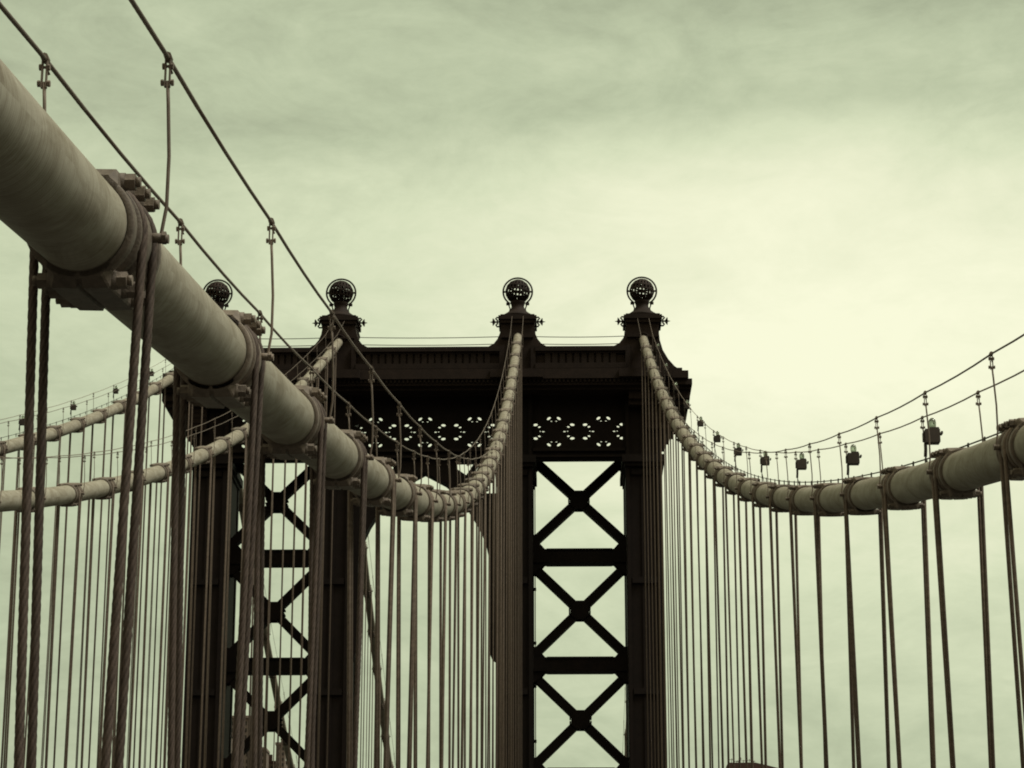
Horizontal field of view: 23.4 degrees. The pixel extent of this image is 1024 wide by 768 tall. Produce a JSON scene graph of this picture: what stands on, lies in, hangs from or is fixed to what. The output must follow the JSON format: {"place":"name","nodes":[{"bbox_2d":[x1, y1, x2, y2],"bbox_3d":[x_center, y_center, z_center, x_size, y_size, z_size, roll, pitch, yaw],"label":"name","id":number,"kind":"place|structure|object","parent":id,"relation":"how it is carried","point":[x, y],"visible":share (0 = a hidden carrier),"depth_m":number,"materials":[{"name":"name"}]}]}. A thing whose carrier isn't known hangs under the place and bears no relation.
{"place":"outdoors","nodes":[
{"label":"outdoors","id":0,"kind":"place"},
{"bbox_2d":[0,0,1023,767],"label":"sky","id":1,"kind":"structure","parent":0,"point":[821,201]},
{"bbox_2d":[726,757,775,767],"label":"building","id":2,"kind":"structure","parent":0,"point":[757,765],"depth_m":1195.43,"materials":[{"name":"brown brick"}]},
{"label":"river","id":3,"kind":"structure","parent":0,"visible":0},
{"bbox_2d":[275,742,285,767],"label":"building","id":4,"kind":"structure","parent":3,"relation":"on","point":[283,760],"depth_m":1210.25,"materials":[{"name":"brown brick"}]},
{"bbox_2d":[161,276,691,767],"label":"bridge tower","id":5,"kind":"structure","parent":3,"relation":"on","point":[577,386],"depth_m":164.45,"materials":[{"name":"metal"}]},
{"bbox_2d":[0,372,294,767],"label":"cable","id":6,"kind":"object","parent":5,"relation":"attached to","point":[75,424],"visible":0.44,"depth_m":126.79,"materials":[{"name":"paint"}]},
{"bbox_2d":[0,444,5,543],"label":"suspender","id":7,"kind":"object","parent":6,"relation":"hanging from","point":[3,468],"visible":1,"depth_m":103.26,"materials":[{"name":"metal"}]},
{"bbox_2d":[0,436,34,767],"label":"suspender","id":8,"kind":"object","parent":6,"relation":"hanging from","point":[8,637],"visible":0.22,"depth_m":107.18,"materials":[{"name":"metal"}]},
{"bbox_2d":[41,428,60,767],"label":"suspender","id":9,"kind":"object","parent":6,"relation":"hanging from","point":[48,643],"visible":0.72,"depth_m":112.70,"materials":[{"name":"metal"}]},
{"bbox_2d":[53,420,84,767],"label":"suspender","id":10,"kind":"object","parent":6,"relation":"hanging from","point":[65,532],"visible":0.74,"depth_m":118.64,"materials":[{"name":"metal"}]},
{"bbox_2d":[75,411,106,767],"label":"suspender","id":11,"kind":"object","parent":6,"relation":"hanging from","point":[84,599],"visible":0.81,"depth_m":123.94,"materials":[{"name":"metal"}]},
{"bbox_2d":[96,403,125,767],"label":"suspender","id":12,"kind":"object","parent":6,"relation":"hanging from","point":[106,574],"visible":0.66,"depth_m":129.96,"materials":[{"name":"metal"}]},
{"bbox_2d":[118,520,138,767],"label":"suspender","id":13,"kind":"object","parent":6,"relation":"hanging from","point":[132,644],"visible":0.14,"depth_m":134.48,"materials":[{"name":"metal"}]},
{"bbox_2d":[133,385,161,767],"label":"suspender","id":14,"kind":"object","parent":6,"relation":"hanging from","point":[151,589],"visible":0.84,"depth_m":140.73,"materials":[{"name":"metal"}]},
{"bbox_2d":[0,364,297,766],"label":"cable handrail","id":15,"kind":"object","parent":6,"relation":"attached to","point":[107,414],"visible":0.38,"depth_m":126.82,"materials":[{"name":"metal"}]},
{"bbox_2d":[149,388,171,767],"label":"suspender","id":16,"kind":"object","parent":6,"relation":"hanging from","point":[157,600],"visible":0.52,"depth_m":146.06,"materials":[{"name":"metal"}]},
{"bbox_2d":[165,403,189,767],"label":"suspender","id":17,"kind":"object","parent":6,"relation":"hanging from","point":[185,506],"depth_m":153.82,"materials":[{"name":"metal"}]},
{"bbox_2d":[182,404,202,767],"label":"suspender","id":18,"kind":"object","parent":6,"relation":"hanging from","point":[195,574],"visible":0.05,"depth_m":157.79,"materials":[{"name":"metal"}]},
{"bbox_2d":[247,571,253,767],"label":"suspender","id":19,"kind":"object","parent":6,"relation":"hanging from","point":[250,678],"depth_m":185.04,"materials":[{"name":"metal"}]},
{"bbox_2d":[0,338,392,767],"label":"cable","id":20,"kind":"object","parent":5,"relation":"attached to","point":[67,494],"visible":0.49,"depth_m":92.35,"materials":[{"name":"paint"}]},
{"bbox_2d":[3,511,29,767],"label":"suspender","id":21,"kind":"object","parent":20,"relation":"hanging from","point":[11,641],"visible":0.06,"depth_m":68.78,"materials":[{"name":"metal"}]},
{"bbox_2d":[44,487,81,767],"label":"suspender","id":22,"kind":"object","parent":20,"relation":"hanging from","point":[72,627],"visible":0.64,"depth_m":74.56,"materials":[{"name":"metal"}]},
{"bbox_2d":[80,477,114,767],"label":"suspender","id":23,"kind":"object","parent":20,"relation":"hanging from","point":[106,620],"visible":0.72,"depth_m":80.12,"materials":[{"name":"metal"}]},
{"bbox_2d":[111,475,143,767],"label":"suspender","id":24,"kind":"object","parent":20,"relation":"hanging from","point":[135,638],"visible":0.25,"depth_m":85.31,"materials":[{"name":"metal"}]},
{"bbox_2d":[138,466,169,767],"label":"suspender","id":25,"kind":"object","parent":20,"relation":"hanging from","point":[161,628],"visible":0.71,"depth_m":91.21,"materials":[{"name":"metal"}]},
{"bbox_2d":[163,458,191,767],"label":"suspender","id":26,"kind":"object","parent":20,"relation":"hanging from","point":[183,652],"visible":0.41,"depth_m":96.55,"materials":[{"name":"metal"}]},
{"bbox_2d":[0,324,372,664],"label":"cable handrail","id":27,"kind":"object","parent":20,"relation":"attached to","point":[195,427],"visible":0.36,"depth_m":86.39,"materials":[{"name":"metal"}]},
{"bbox_2d":[0,330,395,765],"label":"cable handrail","id":28,"kind":"object","parent":20,"relation":"attached to","point":[1,459],"visible":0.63,"depth_m":87.43,"materials":[{"name":"metal"}]},
{"bbox_2d":[184,449,212,767],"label":"suspender","id":29,"kind":"object","parent":20,"relation":"hanging from","point":[190,625],"visible":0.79,"depth_m":102.35,"materials":[{"name":"metal"}]},
{"bbox_2d":[203,440,230,767],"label":"suspender","id":30,"kind":"object","parent":20,"relation":"hanging from","point":[208,649],"visible":0.81,"depth_m":107.90,"materials":[{"name":"metal"}]},
{"bbox_2d":[221,430,246,767],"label":"suspender","id":31,"kind":"object","parent":20,"relation":"hanging from","point":[224,678],"visible":0.79,"depth_m":114.06,"materials":[{"name":"metal"}]},
{"bbox_2d":[244,437,252,767],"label":"suspender","id":32,"kind":"object","parent":20,"relation":"hanging from","point":[252,664],"depth_m":117.72,"materials":[{"name":"metal"}]},
{"bbox_2d":[251,459,273,767],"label":"suspender","id":33,"kind":"object","parent":20,"relation":"hanging from","point":[267,653],"visible":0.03,"depth_m":124.41,"materials":[{"name":"metal"}]},
{"bbox_2d":[264,460,285,767],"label":"suspender","id":34,"kind":"object","parent":20,"relation":"hanging from","point":[280,624],"visible":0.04,"depth_m":129.93,"materials":[{"name":"metal"}]},
{"bbox_2d":[278,459,296,767],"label":"suspender","id":35,"kind":"object","parent":20,"relation":"hanging from","point":[292,605],"visible":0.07,"depth_m":135.78,"materials":[{"name":"metal"}]},
{"bbox_2d":[287,380,309,767],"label":"suspender","id":36,"kind":"object","parent":20,"relation":"hanging from","point":[302,616],"visible":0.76,"depth_m":141.02,"materials":[{"name":"metal"}]},
{"bbox_2d":[298,370,318,767],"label":"suspender","id":37,"kind":"object","parent":20,"relation":"hanging from","point":[302,596],"visible":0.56,"depth_m":146.94,"materials":[{"name":"metal"}]},
{"bbox_2d":[316,360,327,767],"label":"suspender","id":38,"kind":"object","parent":20,"relation":"hanging from","point":[321,603],"visible":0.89,"depth_m":152.10,"materials":[{"name":"metal"}]},
{"bbox_2d":[317,349,335,767],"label":"suspender","id":39,"kind":"object","parent":20,"relation":"hanging from","point":[330,604],"visible":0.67,"depth_m":157.60,"materials":[{"name":"metal"}]},
{"bbox_2d":[362,547,366,767],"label":"suspender","id":40,"kind":"object","parent":20,"relation":"hanging from","point":[364,658],"visible":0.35,"depth_m":185.21,"materials":[{"name":"metal"}]},
{"bbox_2d":[360,589,371,767],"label":"suspender","id":41,"kind":"object","parent":20,"relation":"hanging from","point":[369,685],"visible":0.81,"depth_m":190.19,"materials":[{"name":"metal"}]},
{"bbox_2d":[366,634,374,762],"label":"suspender","id":42,"kind":"object","parent":20,"relation":"hanging from","point":[366,709],"visible":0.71,"depth_m":194.99,"materials":[{"name":"metal"}]},
{"bbox_2d":[0,59,522,521],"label":"cable","id":43,"kind":"object","parent":5,"relation":"attached to","point":[70,215],"visible":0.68,"depth_m":16.25,"materials":[{"name":"paint"}]},
{"bbox_2d":[13,191,157,767],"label":"suspender","id":44,"kind":"object","parent":43,"relation":"hanging from","point":[21,671],"visible":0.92,"depth_m":14.50,"materials":[{"name":"metal"}]},
{"bbox_2d":[167,325,264,767],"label":"suspender","id":45,"kind":"object","parent":43,"relation":"hanging from","point":[177,577],"visible":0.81,"depth_m":19.97,"materials":[{"name":"metal"}]},
{"bbox_2d":[0,2,511,489],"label":"cable handrail","id":46,"kind":"object","parent":43,"relation":"attached to","point":[48,67],"visible":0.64,"depth_m":20.90,"materials":[{"name":"metal"}]},
{"bbox_2d":[251,396,326,767],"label":"suspender","id":47,"kind":"object","parent":43,"relation":"hanging from","point":[257,697],"visible":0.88,"depth_m":25.41,"materials":[{"name":"metal"}]},
{"bbox_2d":[129,0,523,505],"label":"cable handrail","id":48,"kind":"object","parent":43,"relation":"attached to","point":[171,66],"visible":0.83,"depth_m":20.82,"materials":[{"name":"metal"}]},
{"bbox_2d":[308,439,367,767],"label":"suspender","id":49,"kind":"object","parent":43,"relation":"hanging from","point":[363,505],"visible":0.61,"depth_m":30.98,"materials":[{"name":"metal"}]},
{"bbox_2d":[346,465,396,767],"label":"suspender","id":50,"kind":"object","parent":43,"relation":"hanging from","point":[349,756],"visible":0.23,"depth_m":36.38,"materials":[{"name":"metal"}]},
{"bbox_2d":[374,481,417,767],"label":"suspender","id":51,"kind":"object","parent":43,"relation":"hanging from","point":[377,652],"visible":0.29,"depth_m":41.88,"materials":[{"name":"metal"}]},
{"bbox_2d":[396,490,433,767],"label":"suspender","id":52,"kind":"object","parent":43,"relation":"hanging from","point":[398,684],"visible":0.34,"depth_m":47.37,"materials":[{"name":"metal"}]},
{"bbox_2d":[413,494,446,767],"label":"suspender","id":53,"kind":"object","parent":43,"relation":"hanging from","point":[443,669],"visible":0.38,"depth_m":52.77,"materials":[{"name":"metal"}]},
{"bbox_2d":[427,496,457,767],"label":"suspender","id":54,"kind":"object","parent":43,"relation":"hanging from","point":[455,598],"visible":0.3,"depth_m":58.49,"materials":[{"name":"metal"}]},
{"bbox_2d":[439,490,466,767],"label":"suspender","id":55,"kind":"object","parent":43,"relation":"hanging from","point":[463,624],"visible":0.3,"depth_m":64.02,"materials":[{"name":"metal"}]},
{"bbox_2d":[448,487,473,767],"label":"suspender","id":56,"kind":"object","parent":43,"relation":"hanging from","point":[471,680],"visible":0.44,"depth_m":69.40,"materials":[{"name":"metal"}]},
{"bbox_2d":[457,483,479,767],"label":"suspender","id":57,"kind":"object","parent":43,"relation":"hanging from","point":[458,682],"visible":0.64,"depth_m":74.91,"materials":[{"name":"metal"}]},
{"bbox_2d":[464,482,485,767],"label":"suspender","id":58,"kind":"object","parent":43,"relation":"hanging from","point":[483,648],"visible":0.69,"depth_m":80.20,"materials":[{"name":"metal"}]},
{"bbox_2d":[470,475,490,767],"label":"suspender","id":59,"kind":"object","parent":43,"relation":"hanging from","point":[488,611],"visible":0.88,"depth_m":86.36,"materials":[{"name":"metal"}]},
{"bbox_2d":[476,464,494,767],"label":"suspender","id":60,"kind":"object","parent":43,"relation":"hanging from","point":[493,597],"visible":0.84,"depth_m":91.97,"materials":[{"name":"metal"}]},
{"bbox_2d":[480,456,498,767],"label":"suspender","id":61,"kind":"object","parent":43,"relation":"hanging from","point":[496,737],"visible":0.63,"depth_m":97.04,"materials":[{"name":"metal"}]},
{"bbox_2d":[485,451,501,767],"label":"suspender","id":62,"kind":"object","parent":43,"relation":"hanging from","point":[500,622],"visible":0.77,"depth_m":102.69,"materials":[{"name":"metal"}]},
{"bbox_2d":[489,444,504,767],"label":"suspender","id":63,"kind":"object","parent":43,"relation":"hanging from","point":[503,627],"visible":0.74,"depth_m":107.84,"materials":[{"name":"metal"}]},
{"bbox_2d":[492,432,507,767],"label":"suspender","id":64,"kind":"object","parent":43,"relation":"hanging from","point":[506,617],"visible":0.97,"depth_m":113.99,"materials":[{"name":"metal"}]},
{"bbox_2d":[495,423,509,767],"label":"suspender","id":65,"kind":"object","parent":43,"relation":"hanging from","point":[508,573],"visible":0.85,"depth_m":120.33,"materials":[{"name":"metal"}]},
{"bbox_2d":[498,412,511,767],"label":"suspender","id":66,"kind":"object","parent":43,"relation":"hanging from","point":[511,614],"visible":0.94,"depth_m":124.87,"materials":[{"name":"metal"}]},
{"bbox_2d":[501,401,513,767],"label":"suspender","id":67,"kind":"object","parent":43,"relation":"hanging from","point":[513,612],"visible":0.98,"depth_m":130.42,"materials":[{"name":"metal"}]},
{"bbox_2d":[503,390,515,767],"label":"suspender","id":68,"kind":"object","parent":43,"relation":"hanging from","point":[515,606],"visible":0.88,"depth_m":136.01,"materials":[{"name":"metal"}]},
{"bbox_2d":[506,379,517,767],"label":"suspender","id":69,"kind":"object","parent":43,"relation":"hanging from","point":[516,594],"visible":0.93,"depth_m":142.04,"materials":[{"name":"metal"}]},
{"bbox_2d":[508,368,518,767],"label":"suspender","id":70,"kind":"object","parent":43,"relation":"hanging from","point":[518,556],"visible":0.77,"depth_m":148.61,"materials":[{"name":"metal"}]},
{"bbox_2d":[509,356,520,767],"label":"suspender","id":71,"kind":"object","parent":43,"relation":"hanging from","point":[510,586],"visible":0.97,"depth_m":153.10,"materials":[{"name":"metal"}]},
{"bbox_2d":[511,344,521,767],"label":"suspender","id":72,"kind":"object","parent":43,"relation":"hanging from","point":[521,559],"visible":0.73,"depth_m":159.22,"materials":[{"name":"metal"}]},
{"bbox_2d":[263,343,617,346],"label":"overhead wire","id":73,"kind":"object","parent":5,"relation":"attached to","point":[464,344],"visible":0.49,"depth_m":171.94,"materials":[{"name":"black metal"}]},
{"bbox_2d":[261,336,623,338],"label":"overhead wire","id":74,"kind":"object","parent":5,"relation":"attached to","point":[443,337],"visible":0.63,"depth_m":172.08,"materials":[{"name":"black metal"}]},
{"bbox_2d":[624,335,1023,756],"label":"cable","id":75,"kind":"object","parent":5,"relation":"attached to","point":[962,473],"visible":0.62,"depth_m":42.94,"materials":[{"name":"paint"}]},
{"bbox_2d":[641,348,657,767],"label":"suspender","id":76,"kind":"object","parent":75,"relation":"hanging from","point":[645,589],"visible":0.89,"depth_m":157.09,"materials":[{"name":"metal"}]},
{"bbox_2d":[644,359,661,767],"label":"suspender","id":77,"kind":"object","parent":75,"relation":"hanging from","point":[648,585],"visible":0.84,"depth_m":151.81,"materials":[{"name":"metal"}]},
{"bbox_2d":[648,366,665,767],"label":"suspender","id":78,"kind":"object","parent":75,"relation":"hanging from","point":[652,583],"visible":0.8,"depth_m":146.26,"materials":[{"name":"metal"}]},
{"bbox_2d":[651,379,669,767],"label":"suspender","id":79,"kind":"object","parent":75,"relation":"hanging from","point":[655,579],"visible":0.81,"depth_m":140.83,"materials":[{"name":"metal"}]},
{"bbox_2d":[655,390,674,767],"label":"suspender","id":80,"kind":"object","parent":75,"relation":"hanging from","point":[670,589],"visible":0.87,"depth_m":135.11,"materials":[{"name":"metal"}]},
{"bbox_2d":[660,400,679,767],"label":"suspender","id":81,"kind":"object","parent":75,"relation":"hanging from","point":[675,592],"visible":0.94,"depth_m":129.53,"materials":[{"name":"metal"}]},
{"bbox_2d":[664,411,684,767],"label":"suspender","id":82,"kind":"object","parent":75,"relation":"hanging from","point":[668,596],"visible":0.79,"depth_m":123.93,"materials":[{"name":"metal"}]},
{"bbox_2d":[669,416,689,767],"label":"suspender","id":83,"kind":"object","parent":75,"relation":"hanging from","point":[674,600],"visible":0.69,"depth_m":118.37,"materials":[{"name":"metal"}]},
{"bbox_2d":[675,429,694,767],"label":"suspender","id":84,"kind":"object","parent":75,"relation":"hanging from","point":[679,586],"visible":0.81,"depth_m":113.10,"materials":[{"name":"metal"}]},
{"bbox_2d":[681,438,702,767],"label":"suspender","id":85,"kind":"object","parent":75,"relation":"hanging from","point":[685,615],"visible":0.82,"depth_m":106.96,"materials":[{"name":"metal"}]},
{"bbox_2d":[688,447,710,767],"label":"suspender","id":86,"kind":"object","parent":75,"relation":"hanging from","point":[694,696],"visible":0.84,"depth_m":101.24,"materials":[{"name":"metal"}]},
{"bbox_2d":[696,456,719,767],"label":"suspender","id":87,"kind":"object","parent":75,"relation":"hanging from","point":[700,618],"visible":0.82,"depth_m":95.93,"materials":[{"name":"metal"}]},
{"bbox_2d":[704,463,729,767],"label":"suspender","id":88,"kind":"object","parent":75,"relation":"hanging from","point":[727,708],"visible":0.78,"depth_m":90.32,"materials":[{"name":"metal"}]},
{"bbox_2d":[714,470,740,767],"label":"suspender","id":89,"kind":"object","parent":75,"relation":"hanging from","point":[719,652],"visible":0.83,"depth_m":84.76,"materials":[{"name":"metal"}]},
{"bbox_2d":[724,472,753,767],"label":"suspender","id":90,"kind":"object","parent":75,"relation":"hanging from","point":[749,650],"visible":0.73,"depth_m":79.21,"materials":[{"name":"metal"}]},
{"bbox_2d":[737,482,766,767],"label":"suspender","id":91,"kind":"object","parent":75,"relation":"hanging from","point":[762,631],"visible":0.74,"depth_m":73.64,"materials":[{"name":"metal"}]},
{"bbox_2d":[751,486,783,767],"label":"suspender","id":92,"kind":"object","parent":75,"relation":"hanging from","point":[779,632],"visible":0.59,"depth_m":68.13,"materials":[{"name":"metal"}]},
{"bbox_2d":[768,484,802,767],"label":"suspender","id":93,"kind":"object","parent":75,"relation":"hanging from","point":[774,613],"visible":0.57,"depth_m":62.69,"materials":[{"name":"metal"}]},
{"bbox_2d":[795,453,808,481],"bbox_3d":[7.479,2.356,63.849,0.354,1.218,0.200,0,-16,1],"label":"cable lamp","id":94,"kind":"object","parent":75,"relation":"attached to","point":[801,463],"visible":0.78,"depth_m":63.85,"materials":[{"name":"metal"}]},
{"bbox_2d":[789,490,823,767],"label":"suspender","id":95,"kind":"object","parent":75,"relation":"hanging from","point":[795,625],"visible":0.43,"depth_m":57.22,"materials":[{"name":"metal"}]},
{"bbox_2d":[622,318,1023,753],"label":"cable handrail","id":96,"kind":"object","parent":75,"relation":"attached to","point":[990,357],"visible":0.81,"depth_m":44.59,"materials":[{"name":"metal"}]},
{"bbox_2d":[647,337,1002,484],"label":"lighting conduit","id":97,"kind":"object","parent":75,"relation":"attached to","point":[871,473],"visible":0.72,"depth_m":58.67,"materials":[{"name":"black metal"}]},
{"bbox_2d":[813,488,855,767],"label":"suspender","id":98,"kind":"object","parent":75,"relation":"hanging from","point":[824,717],"visible":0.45,"depth_m":51.43,"materials":[{"name":"metal"}]},
{"bbox_2d":[649,320,1023,484],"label":"cable handrail","id":99,"kind":"object","parent":75,"relation":"attached to","point":[922,420],"visible":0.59,"depth_m":51.95,"materials":[{"name":"metal"}]},
{"bbox_2d":[845,444,861,477],"bbox_3d":[7.261,1.869,52.607,0.354,1.218,0.200,0,-16,1],"label":"cable lamp","id":100,"kind":"object","parent":75,"relation":"attached to","point":[853,457],"visible":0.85,"depth_m":52.61,"materials":[{"name":"metal"}]},
{"bbox_2d":[843,483,890,767],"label":"suspender","id":101,"kind":"object","parent":75,"relation":"hanging from","point":[852,633],"visible":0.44,"depth_m":46.03,"materials":[{"name":"metal"}]},
{"bbox_2d":[881,473,935,767],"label":"suspender","id":102,"kind":"object","parent":75,"relation":"hanging from","point":[927,627],"visible":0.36,"depth_m":40.53,"materials":[{"name":"metal"}]},
{"bbox_2d":[922,418,942,461],"bbox_3d":[7.044,1.155,41.431,0.354,1.218,0.200,0,-16,1],"label":"cable lamp","id":103,"kind":"object","parent":75,"relation":"attached to","point":[935,433],"visible":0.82,"depth_m":41.44,"materials":[{"name":"metal"}]},
{"bbox_2d":[931,456,995,767],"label":"suspender","id":104,"kind":"object","parent":75,"relation":"hanging from","point":[985,614],"visible":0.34,"depth_m":35.04,"materials":[{"name":"metal"}]},
{"bbox_2d":[999,428,1023,767],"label":"suspender","id":105,"kind":"object","parent":75,"relation":"hanging from","point":[1007,516],"visible":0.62,"depth_m":29.64,"materials":[{"name":"metal"}]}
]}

